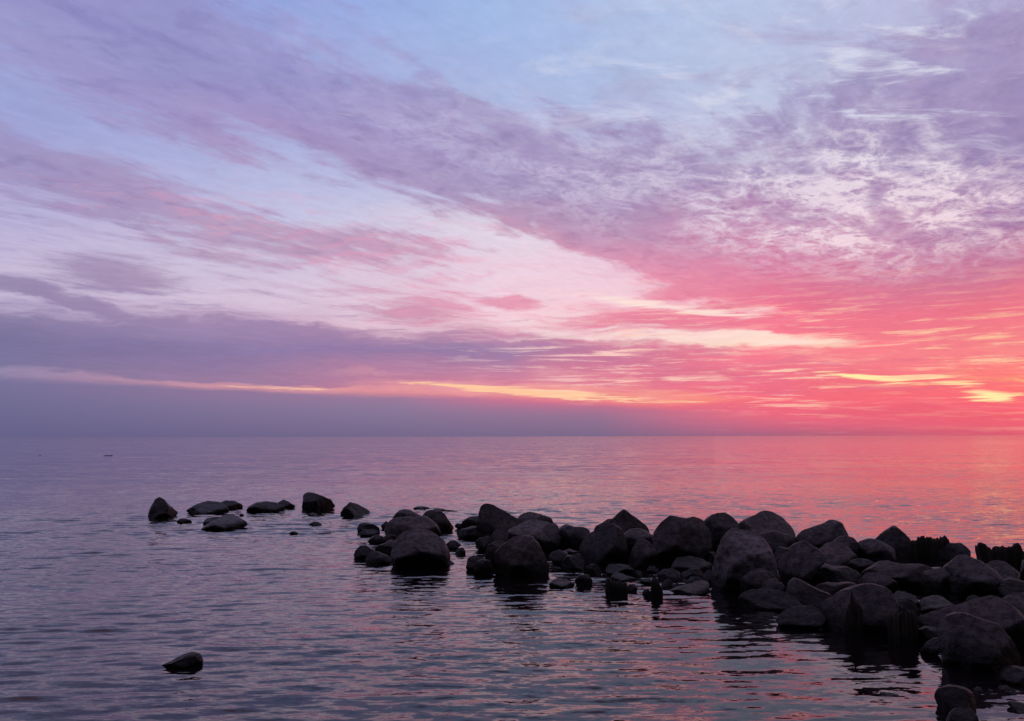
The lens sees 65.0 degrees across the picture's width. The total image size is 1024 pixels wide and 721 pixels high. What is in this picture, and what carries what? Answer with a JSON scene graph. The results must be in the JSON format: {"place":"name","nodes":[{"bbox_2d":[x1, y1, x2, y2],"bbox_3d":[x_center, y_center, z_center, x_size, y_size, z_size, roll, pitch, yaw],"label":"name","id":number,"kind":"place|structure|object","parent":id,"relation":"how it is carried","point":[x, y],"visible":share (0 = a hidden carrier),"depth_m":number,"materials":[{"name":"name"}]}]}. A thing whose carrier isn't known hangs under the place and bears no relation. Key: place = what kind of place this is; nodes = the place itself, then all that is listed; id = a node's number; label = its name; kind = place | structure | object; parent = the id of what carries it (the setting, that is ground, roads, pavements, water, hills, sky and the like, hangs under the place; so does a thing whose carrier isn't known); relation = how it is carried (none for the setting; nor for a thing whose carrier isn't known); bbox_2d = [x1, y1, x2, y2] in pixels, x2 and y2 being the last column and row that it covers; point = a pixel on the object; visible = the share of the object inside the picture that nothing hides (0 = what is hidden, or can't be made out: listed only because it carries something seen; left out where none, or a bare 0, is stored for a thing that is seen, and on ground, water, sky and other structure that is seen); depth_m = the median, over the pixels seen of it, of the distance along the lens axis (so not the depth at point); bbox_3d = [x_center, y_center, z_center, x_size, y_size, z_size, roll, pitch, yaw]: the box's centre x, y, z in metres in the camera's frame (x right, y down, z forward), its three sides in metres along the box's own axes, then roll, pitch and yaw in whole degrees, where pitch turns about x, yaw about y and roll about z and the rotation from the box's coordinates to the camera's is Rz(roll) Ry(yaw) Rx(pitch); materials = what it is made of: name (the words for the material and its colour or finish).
{"place":"outdoors","nodes":[
{"label":"outdoors","id":0,"kind":"place"},
{"bbox_2d":[0,435,1023,720],"bbox_3d":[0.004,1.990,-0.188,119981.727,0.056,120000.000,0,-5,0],"label":"sea","id":1,"kind":"structure","parent":0,"point":[114,599],"depth_m":10.54,"materials":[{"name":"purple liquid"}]},
{"bbox_2d":[148,497,177,517],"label":"boulder","id":2,"kind":"object","parent":1,"relation":"on","point":[160,507],"visible":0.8,"depth_m":20.14,"materials":[{"name":"stone"}]},
{"bbox_2d":[163,652,202,668],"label":"boulder","id":3,"kind":"object","parent":1,"relation":"on","point":[188,660],"visible":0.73,"depth_m":7.06,"materials":[{"name":"stone"}]},
{"bbox_2d":[186,501,228,513],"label":"boulder","id":4,"kind":"object","parent":1,"relation":"on","point":[208,507],"visible":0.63,"depth_m":21.42,"materials":[{"name":"stone"}]},
{"bbox_2d":[201,514,246,530],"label":"boulder","id":5,"kind":"object","parent":1,"relation":"on","point":[224,522],"visible":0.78,"depth_m":17.58,"materials":[{"name":"stone"}]},
{"bbox_2d":[221,500,242,508],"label":"boulder","id":6,"kind":"object","parent":1,"relation":"on","point":[231,504],"visible":0.59,"depth_m":22.58,"materials":[{"name":"stone"}]},
{"bbox_2d":[246,501,284,512],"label":"boulder","id":7,"kind":"object","parent":1,"relation":"on","point":[264,507],"visible":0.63,"depth_m":21.48,"materials":[{"name":"stone"}]},
{"bbox_2d":[278,500,295,507],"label":"stone","id":8,"kind":"object","parent":1,"relation":"on","point":[285,504],"visible":0.6,"depth_m":22.79,"materials":[{"name":"stone"}]},
{"bbox_2d":[302,492,334,509],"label":"boulder","id":9,"kind":"object","parent":1,"relation":"on","point":[312,501],"visible":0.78,"depth_m":22.24,"materials":[{"name":"stone"}]},
{"bbox_2d":[340,502,369,516],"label":"boulder","id":10,"kind":"object","parent":1,"relation":"on","point":[349,509],"visible":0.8,"depth_m":20.57,"materials":[{"name":"stone"}]},
{"bbox_2d":[354,545,372,557],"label":"boulder","id":11,"kind":"object","parent":1,"relation":"on","point":[363,551],"visible":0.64,"depth_m":13.35,"materials":[{"name":"stone"}]},
{"bbox_2d":[357,522,379,532],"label":"boulder","id":12,"kind":"object","parent":1,"relation":"on","point":[362,526],"visible":0.59,"depth_m":16.91,"materials":[{"name":"stone"}]},
{"bbox_2d":[359,529,379,536],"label":"boulder","id":13,"kind":"object","parent":1,"relation":"on","point":[368,532],"visible":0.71,"depth_m":16.30,"materials":[{"name":"stone"}]},
{"bbox_2d":[368,535,382,543],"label":"boulder","id":14,"kind":"object","parent":1,"relation":"on","point":[376,539],"visible":0.7,"depth_m":15.10,"materials":[{"name":"stone"}]},
{"bbox_2d":[365,551,390,564],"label":"boulder","id":15,"kind":"object","parent":1,"relation":"on","point":[376,557],"visible":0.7,"depth_m":12.75,"materials":[{"name":"stone"}]},
{"bbox_2d":[375,539,394,556],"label":"boulder","id":16,"kind":"object","parent":1,"relation":"on","point":[386,548],"visible":0.42,"depth_m":13.56,"materials":[{"name":"stone"}]},
{"bbox_2d":[383,534,396,543],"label":"stone","id":17,"kind":"object","parent":1,"relation":"on","point":[387,537],"visible":0.59,"depth_m":14.90,"materials":[{"name":"stone"}]},
{"bbox_2d":[392,509,419,518],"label":"boulder","id":18,"kind":"object","parent":1,"relation":"on","point":[403,513],"visible":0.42,"depth_m":17.37,"materials":[{"name":"stone"}]},
{"bbox_2d":[384,516,440,536],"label":"boulder","id":19,"kind":"object","parent":1,"relation":"in","point":[397,526],"visible":0.48,"depth_m":15.46,"materials":[{"name":"stone"}]},
{"bbox_2d":[390,528,450,567],"bbox_3d":[-1.437,3.015,12.641,0.940,0.704,0.807,0,-5,-6],"label":"boulder","id":20,"kind":"object","parent":1,"relation":"on","point":[417,547],"visible":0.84,"depth_m":12.39,"materials":[{"name":"stone"}]},
{"bbox_2d":[423,510,453,531],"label":"boulder","id":21,"kind":"object","parent":1,"relation":"on","point":[439,518],"visible":0.56,"depth_m":17.10,"materials":[{"name":"stone"}]},
{"bbox_2d":[446,540,460,548],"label":"stone","id":22,"kind":"object","parent":1,"relation":"on","point":[452,544],"visible":0.81,"depth_m":14.44,"materials":[{"name":"stone"}]},
{"bbox_2d":[460,516,477,528],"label":"boulder","id":23,"kind":"object","parent":1,"relation":"on","point":[468,522],"visible":0.46,"depth_m":17.00,"materials":[{"name":"stone"}]},
{"bbox_2d":[456,526,484,538],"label":"boulder","id":24,"kind":"object","parent":1,"relation":"on","point":[470,532],"visible":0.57,"depth_m":15.82,"materials":[{"name":"stone"}]},
{"bbox_2d":[466,555,484,570],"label":"boulder","id":25,"kind":"object","parent":1,"relation":"on","point":[472,561],"visible":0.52,"depth_m":12.11,"materials":[{"name":"stone"}]},
{"bbox_2d":[475,536,489,551],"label":"boulder","id":26,"kind":"object","parent":1,"relation":"on","point":[480,542],"visible":0.65,"depth_m":14.15,"materials":[{"name":"stone"}]},
{"bbox_2d":[474,558,493,574],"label":"boulder","id":27,"kind":"object","parent":1,"relation":"on","point":[483,566],"visible":0.92,"depth_m":11.72,"materials":[{"name":"stone"}]},
{"bbox_2d":[485,540,503,563],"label":"boulder","id":28,"kind":"object","parent":1,"relation":"on","point":[491,549],"visible":0.56,"depth_m":12.60,"materials":[{"name":"stone"}]},
{"bbox_2d":[484,527,508,549],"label":"boulder","id":29,"kind":"object","parent":1,"relation":"on","point":[500,534],"visible":0.62,"depth_m":13.57,"materials":[{"name":"stone"}]},
{"bbox_2d":[476,503,523,536],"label":"boulder","id":30,"kind":"object","parent":1,"relation":"in","point":[492,518],"visible":0.63,"depth_m":15.85,"materials":[{"name":"stone"}]},
{"bbox_2d":[493,535,549,576],"bbox_3d":[0.150,2.908,11.721,0.731,0.690,0.554,3,-6,-27],"label":"boulder","id":31,"kind":"object","parent":1,"relation":"on","point":[520,556],"visible":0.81,"depth_m":11.58,"materials":[{"name":"stone"}]},
{"bbox_2d":[507,519,560,551],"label":"boulder","id":32,"kind":"object","parent":1,"relation":"in","point":[545,535],"visible":0.58,"depth_m":14.17,"materials":[{"name":"stone"}]},
{"bbox_2d":[518,512,553,522],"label":"boulder","id":33,"kind":"object","parent":1,"relation":"on","point":[529,516],"visible":0.4,"depth_m":17.46,"materials":[{"name":"stone"}]},
{"bbox_2d":[549,549,568,565],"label":"boulder","id":34,"kind":"object","parent":1,"relation":"on","point":[556,557],"visible":0.71,"depth_m":12.54,"materials":[{"name":"stone"}]},
{"bbox_2d":[549,578,574,587],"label":"stone","id":35,"kind":"object","parent":1,"relation":"on","point":[561,583],"visible":0.77,"depth_m":10.74,"materials":[{"name":"stone"}]},
{"bbox_2d":[560,553,584,569],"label":"boulder","id":36,"kind":"object","parent":1,"relation":"on","point":[573,562],"visible":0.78,"depth_m":12.15,"materials":[{"name":"stone"}]},
{"bbox_2d":[558,524,589,549],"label":"boulder","id":37,"kind":"object","parent":1,"relation":"on","point":[572,537],"visible":0.59,"depth_m":14.29,"materials":[{"name":"stone"}]},
{"bbox_2d":[575,574,592,585],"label":"stone","id":38,"kind":"object","parent":1,"relation":"on","point":[583,580],"visible":0.83,"depth_m":10.84,"materials":[{"name":"stone"}]},
{"bbox_2d":[584,564,601,573],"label":"stone","id":39,"kind":"object","parent":1,"relation":"on","point":[593,569],"visible":0.83,"depth_m":11.77,"materials":[{"name":"stone"}]},
{"bbox_2d":[579,524,627,565],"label":"boulder","id":40,"kind":"object","parent":1,"relation":"on","point":[605,545],"visible":0.81,"depth_m":12.63,"materials":[{"name":"stone"}]},
{"bbox_2d":[605,578,627,593],"bbox_3d":[1.341,3.058,10.326,0.302,0.550,0.301,-1,-5,7],"label":"timber pile","id":41,"kind":"object","parent":1,"relation":"in","point":[614,587],"visible":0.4,"depth_m":10.23,"materials":[{"name":"brown wood"}]},
{"bbox_2d":[605,564,632,574],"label":"stone","id":42,"kind":"object","parent":1,"relation":"on","point":[611,569],"visible":0.65,"depth_m":11.70,"materials":[{"name":"stone"}]},
{"bbox_2d":[611,571,635,581],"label":"stone","id":43,"kind":"object","parent":1,"relation":"on","point":[619,576],"visible":0.69,"depth_m":11.21,"materials":[{"name":"stone"}]},
{"bbox_2d":[604,509,649,532],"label":"boulder","id":44,"kind":"object","parent":1,"relation":"on","point":[624,520],"visible":0.4,"depth_m":14.42,"materials":[{"name":"stone"}]},
{"bbox_2d":[624,528,652,556],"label":"boulder","id":45,"kind":"object","parent":1,"relation":"on","point":[633,536],"visible":0.45,"depth_m":13.32,"materials":[{"name":"stone"}]},
{"bbox_2d":[628,538,657,567],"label":"boulder","id":46,"kind":"object","parent":1,"relation":"on","point":[643,553],"visible":0.85,"depth_m":12.36,"materials":[{"name":"stone"}]},
{"bbox_2d":[642,577,662,596],"bbox_3d":[1.773,3.019,10.155,0.267,0.592,0.267,-1,-5,10],"label":"timber pile","id":47,"kind":"object","parent":1,"relation":"in","point":[656,590],"visible":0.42,"depth_m":10.06,"materials":[{"name":"brown wood"}]},
{"bbox_2d":[657,568,680,581],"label":"stone","id":48,"kind":"object","parent":1,"relation":"on","point":[672,575],"visible":0.79,"depth_m":11.20,"materials":[{"name":"stone"}]},
{"bbox_2d":[652,515,711,563],"bbox_3d":[2.711,2.921,12.964,0.953,0.817,0.644,1,-5,-9],"label":"boulder","id":49,"kind":"object","parent":1,"relation":"on","point":[674,538],"visible":0.77,"depth_m":12.78,"materials":[{"name":"stone"}]},
{"bbox_2d":[669,580,709,595],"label":"awash rock","id":50,"kind":"object","parent":1,"relation":"on","point":[700,587],"visible":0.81,"depth_m":10.35,"materials":[{"name":"stone"}]},
{"bbox_2d":[671,556,711,571],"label":"boulder","id":51,"kind":"object","parent":1,"relation":"on","point":[682,564],"visible":0.58,"depth_m":11.96,"materials":[{"name":"stone"}]},
{"bbox_2d":[681,568,702,577],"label":"stone","id":52,"kind":"object","parent":1,"relation":"on","point":[692,572],"visible":0.67,"depth_m":11.43,"materials":[{"name":"stone"}]},
{"bbox_2d":[702,569,711,583],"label":"stone","id":53,"kind":"object","parent":1,"relation":"on","point":[706,575],"visible":0.41,"depth_m":11.00,"materials":[{"name":"stone"}]},
{"bbox_2d":[704,552,715,562],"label":"stone","id":54,"kind":"object","parent":1,"relation":"on","point":[709,557],"visible":0.56,"depth_m":12.73,"materials":[{"name":"stone"}]},
{"bbox_2d":[704,513,738,550],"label":"boulder","id":55,"kind":"object","parent":1,"relation":"in","point":[719,525],"visible":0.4,"depth_m":14.21,"materials":[{"name":"stone"}]},
{"bbox_2d":[711,528,780,592],"bbox_3d":[3.066,2.713,10.438,0.834,1.000,0.673,1,-6,-12],"label":"boulder","id":56,"kind":"object","parent":1,"relation":"on","point":[740,553],"visible":0.67,"depth_m":10.33,"materials":[{"name":"stone"}]},
{"bbox_2d":[740,567,779,593],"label":"boulder","id":57,"kind":"object","parent":1,"relation":"on","point":[756,578],"visible":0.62,"depth_m":9.98,"materials":[{"name":"stone"}]},
{"bbox_2d":[738,510,795,536],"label":"boulder","id":58,"kind":"object","parent":1,"relation":"in","point":[760,522],"visible":0.5,"depth_m":14.36,"materials":[{"name":"stone"}]},
{"bbox_2d":[737,588,802,610],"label":"boulder","id":59,"kind":"object","parent":1,"relation":"on","point":[768,599],"visible":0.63,"depth_m":9.40,"materials":[{"name":"stone"}]},
{"bbox_2d":[761,578,785,590],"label":"boulder","id":60,"kind":"object","parent":1,"relation":"on","point":[774,583],"visible":0.38,"depth_m":9.68,"materials":[{"name":"stone"}]},
{"bbox_2d":[760,531,796,553],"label":"boulder","id":61,"kind":"object","parent":1,"relation":"on","point":[775,540],"visible":0.44,"depth_m":13.23,"materials":[{"name":"stone"}]},
{"bbox_2d":[774,541,825,586],"bbox_3d":[3.848,2.773,10.724,0.604,0.714,0.397,0,-5,-3],"label":"boulder","id":62,"kind":"object","parent":1,"relation":"on","point":[803,561],"visible":0.87,"depth_m":10.66,"materials":[{"name":"stone"}]},
{"bbox_2d":[776,605,825,629],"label":"boulder","id":63,"kind":"object","parent":1,"relation":"on","point":[806,616],"visible":0.8,"depth_m":8.43,"materials":[{"name":"stone"}]},
{"bbox_2d":[785,578,831,606],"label":"boulder","id":64,"kind":"object","parent":1,"relation":"on","point":[803,592],"visible":0.54,"depth_m":9.49,"materials":[{"name":"stone"}]},
{"bbox_2d":[796,519,848,548],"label":"boulder","id":65,"kind":"object","parent":1,"relation":"on","point":[821,535],"visible":0.57,"depth_m":14.07,"materials":[{"name":"stone"}]},
{"bbox_2d":[809,563,861,584],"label":"boulder","id":66,"kind":"object","parent":1,"relation":"on","point":[825,572],"visible":0.38,"depth_m":10.69,"materials":[{"name":"stone"}]},
{"bbox_2d":[815,582,855,595],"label":"boulder","id":67,"kind":"object","parent":1,"relation":"on","point":[832,588],"visible":0.38,"depth_m":9.89,"materials":[{"name":"stone"}]},
{"bbox_2d":[819,541,857,565],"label":"boulder","id":68,"kind":"object","parent":1,"relation":"on","point":[838,554],"visible":0.53,"depth_m":12.03,"materials":[{"name":"stone"}]},
{"bbox_2d":[832,536,858,555],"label":"boulder","id":69,"kind":"object","parent":1,"relation":"on","point":[852,543],"visible":0.52,"depth_m":12.86,"materials":[{"name":"stone"}]},
{"bbox_2d":[842,592,863,635],"bbox_3d":[3.474,2.731,8.184,0.216,0.788,0.222,-2,-6,22],"label":"timber pile","id":70,"kind":"object","parent":1,"relation":"in","point":[852,617],"visible":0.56,"depth_m":8.11,"materials":[{"name":"brown wood"}]},
{"bbox_2d":[816,583,898,634],"bbox_3d":[3.583,2.645,8.380,0.818,0.624,0.569,-2,-6,22],"label":"boulder","id":71,"kind":"object","parent":1,"relation":"on","point":[877,602],"visible":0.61,"depth_m":8.29,"materials":[{"name":"stone"}]},
{"bbox_2d":[847,558,873,572],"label":"stone","id":72,"kind":"object","parent":1,"relation":"on","point":[859,565],"visible":0.61,"depth_m":11.53,"materials":[{"name":"stone"}]},
{"bbox_2d":[858,538,896,562],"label":"boulder","id":73,"kind":"object","parent":1,"relation":"on","point":[874,550],"visible":0.63,"depth_m":12.64,"materials":[{"name":"stone"}]},
{"bbox_2d":[859,572,899,593],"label":"boulder","id":74,"kind":"object","parent":1,"relation":"on","point":[886,581],"visible":0.42,"depth_m":10.07,"materials":[{"name":"stone"}]},
{"bbox_2d":[875,526,909,558],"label":"boulder","id":75,"kind":"object","parent":1,"relation":"on","point":[896,539],"visible":0.52,"depth_m":13.35,"materials":[{"name":"stone"}]},
{"bbox_2d":[860,560,931,589],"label":"boulder","id":76,"kind":"object","parent":1,"relation":"on","point":[906,576],"visible":0.67,"depth_m":10.59,"materials":[{"name":"stone"}]},
{"bbox_2d":[887,609,918,644],"bbox_3d":[3.824,2.756,7.856,0.279,0.675,0.288,-3,-6,25],"label":"timber pile","id":77,"kind":"object","parent":1,"relation":"in","point":[902,626],"visible":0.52,"depth_m":7.77,"materials":[{"name":"brown wood"}]},
{"bbox_2d":[893,590,918,606],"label":"stone","id":78,"kind":"object","parent":1,"relation":"on","point":[899,594],"visible":0.41,"depth_m":9.43,"materials":[{"name":"stone"}]},
{"bbox_2d":[897,597,917,615],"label":"boulder","id":79,"kind":"object","parent":1,"relation":"on","point":[905,603],"visible":0.4,"depth_m":8.80,"materials":[{"name":"stone"}]},
{"bbox_2d":[908,539,921,559],"bbox_3d":[6.593,3.246,13.115,0.221,0.678,0.225,-3,-6,26],"label":"timber pile","id":80,"kind":"object","parent":1,"relation":"in","point":[914,550],"visible":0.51,"depth_m":13.05,"materials":[{"name":"brown wood"}]},
{"bbox_2d":[917,536,937,559],"bbox_3d":[6.779,3.217,13.118,0.320,0.736,0.323,-3,-6,27],"label":"timber pile","id":81,"kind":"object","parent":1,"relation":"in","point":[929,548],"visible":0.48,"depth_m":13.01,"materials":[{"name":"brown wood"}]},
{"bbox_2d":[918,626,937,643],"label":"stone","id":82,"kind":"object","parent":1,"relation":"on","point":[926,633],"visible":0.54,"depth_m":7.75,"materials":[{"name":"stone"}]},
{"bbox_2d":[920,637,940,656],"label":"stone","id":83,"kind":"object","parent":1,"relation":"on","point":[930,647],"visible":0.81,"depth_m":7.34,"materials":[{"name":"stone"}]},
{"bbox_2d":[920,568,950,597],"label":"boulder","id":84,"kind":"object","parent":1,"relation":"on","point":[935,581],"visible":0.88,"depth_m":10.00,"materials":[{"name":"stone"}]},
{"bbox_2d":[918,595,953,612],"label":"boulder","id":85,"kind":"object","parent":1,"relation":"on","point":[931,603],"visible":0.52,"depth_m":9.21,"materials":[{"name":"stone"}]},
{"bbox_2d":[933,535,949,548],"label":"timber pile","id":86,"kind":"object","parent":1,"relation":"in","point":[943,541],"visible":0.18,"depth_m":13.14,"materials":[{"name":"brown wood"}]},
{"bbox_2d":[938,543,970,560],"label":"boulder","id":87,"kind":"object","parent":1,"relation":"on","point":[949,551],"visible":0.63,"depth_m":12.96,"materials":[{"name":"stone"}]},
{"bbox_2d":[934,684,976,712],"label":"stone","id":88,"kind":"object","parent":1,"relation":"on","point":[949,697],"visible":0.78,"depth_m":5.89,"materials":[{"name":"stone"}]},
{"bbox_2d":[946,706,978,720],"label":"stone","id":89,"kind":"object","parent":1,"relation":"on","point":[960,713],"visible":1,"depth_m":5.54,"materials":[{"name":"stone"}]},
{"bbox_2d":[917,595,1023,648],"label":"boulder","id":90,"kind":"object","parent":1,"relation":"in","point":[1007,617],"visible":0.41,"depth_m":7.78,"materials":[{"name":"stone"}]},
{"bbox_2d":[942,554,1002,597],"bbox_3d":[5.817,2.830,10.221,0.624,0.675,0.789,4,-7,-34],"label":"boulder","id":91,"kind":"object","parent":1,"relation":"on","point":[969,575],"visible":0.56,"depth_m":10.03,"materials":[{"name":"stone"}]},
{"bbox_2d":[937,612,1020,672],"bbox_3d":[4.096,2.529,7.081,0.594,0.585,0.493,2,-6,-19],"label":"boulder","id":92,"kind":"object","parent":1,"relation":"on","point":[968,641],"visible":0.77,"depth_m":6.97,"materials":[{"name":"stone"}]},
{"bbox_2d":[975,542,993,563],"bbox_3d":[7.102,3.101,12.035,0.277,0.761,0.229,-3,-6,30],"label":"timber pile","id":93,"kind":"object","parent":1,"relation":"in","point":[984,552],"visible":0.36,"depth_m":11.99,"materials":[{"name":"brown wood"}]},
{"bbox_2d":[990,546,1011,565],"bbox_3d":[7.398,3.139,12.155,0.363,0.706,0.352,-3,-6,31],"label":"timber pile","id":94,"kind":"object","parent":1,"relation":"in","point":[1001,553],"visible":0.27,"depth_m":12.03,"materials":[{"name":"brown wood"}]},
{"bbox_2d":[986,560,1019,579],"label":"boulder","id":95,"kind":"object","parent":1,"relation":"on","point":[1004,569],"visible":0.55,"depth_m":11.17,"materials":[{"name":"stone"}]},
{"bbox_2d":[996,577,1023,597],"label":"boulder","id":96,"kind":"object","parent":1,"relation":"on","point":[1007,586],"visible":0.5,"depth_m":9.79,"materials":[{"name":"stone"}]},
{"bbox_2d":[998,665,1023,685],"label":"stone","id":97,"kind":"object","parent":1,"relation":"on","point":[1012,674],"visible":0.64,"depth_m":6.55,"materials":[{"name":"stone"}]},
{"bbox_2d":[1002,592,1023,614],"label":"boulder","id":98,"kind":"object","parent":1,"relation":"on","point":[1015,599],"visible":0.3,"depth_m":8.61,"materials":[{"name":"stone"}]},
{"bbox_2d":[1007,701,1023,713],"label":"stone","id":99,"kind":"object","parent":1,"relation":"on","point":[1017,707],"visible":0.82,"depth_m":5.88,"materials":[{"name":"stone"}]},
{"bbox_2d":[1009,542,1023,570],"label":"timber pile","id":100,"kind":"object","parent":1,"relation":"in","point":[1016,554],"visible":0.43,"depth_m":11.96,"materials":[{"name":"brown wood"}]},
{"bbox_2d":[0,0,1023,437],"label":"sky","id":101,"kind":"structure","parent":0,"point":[219,218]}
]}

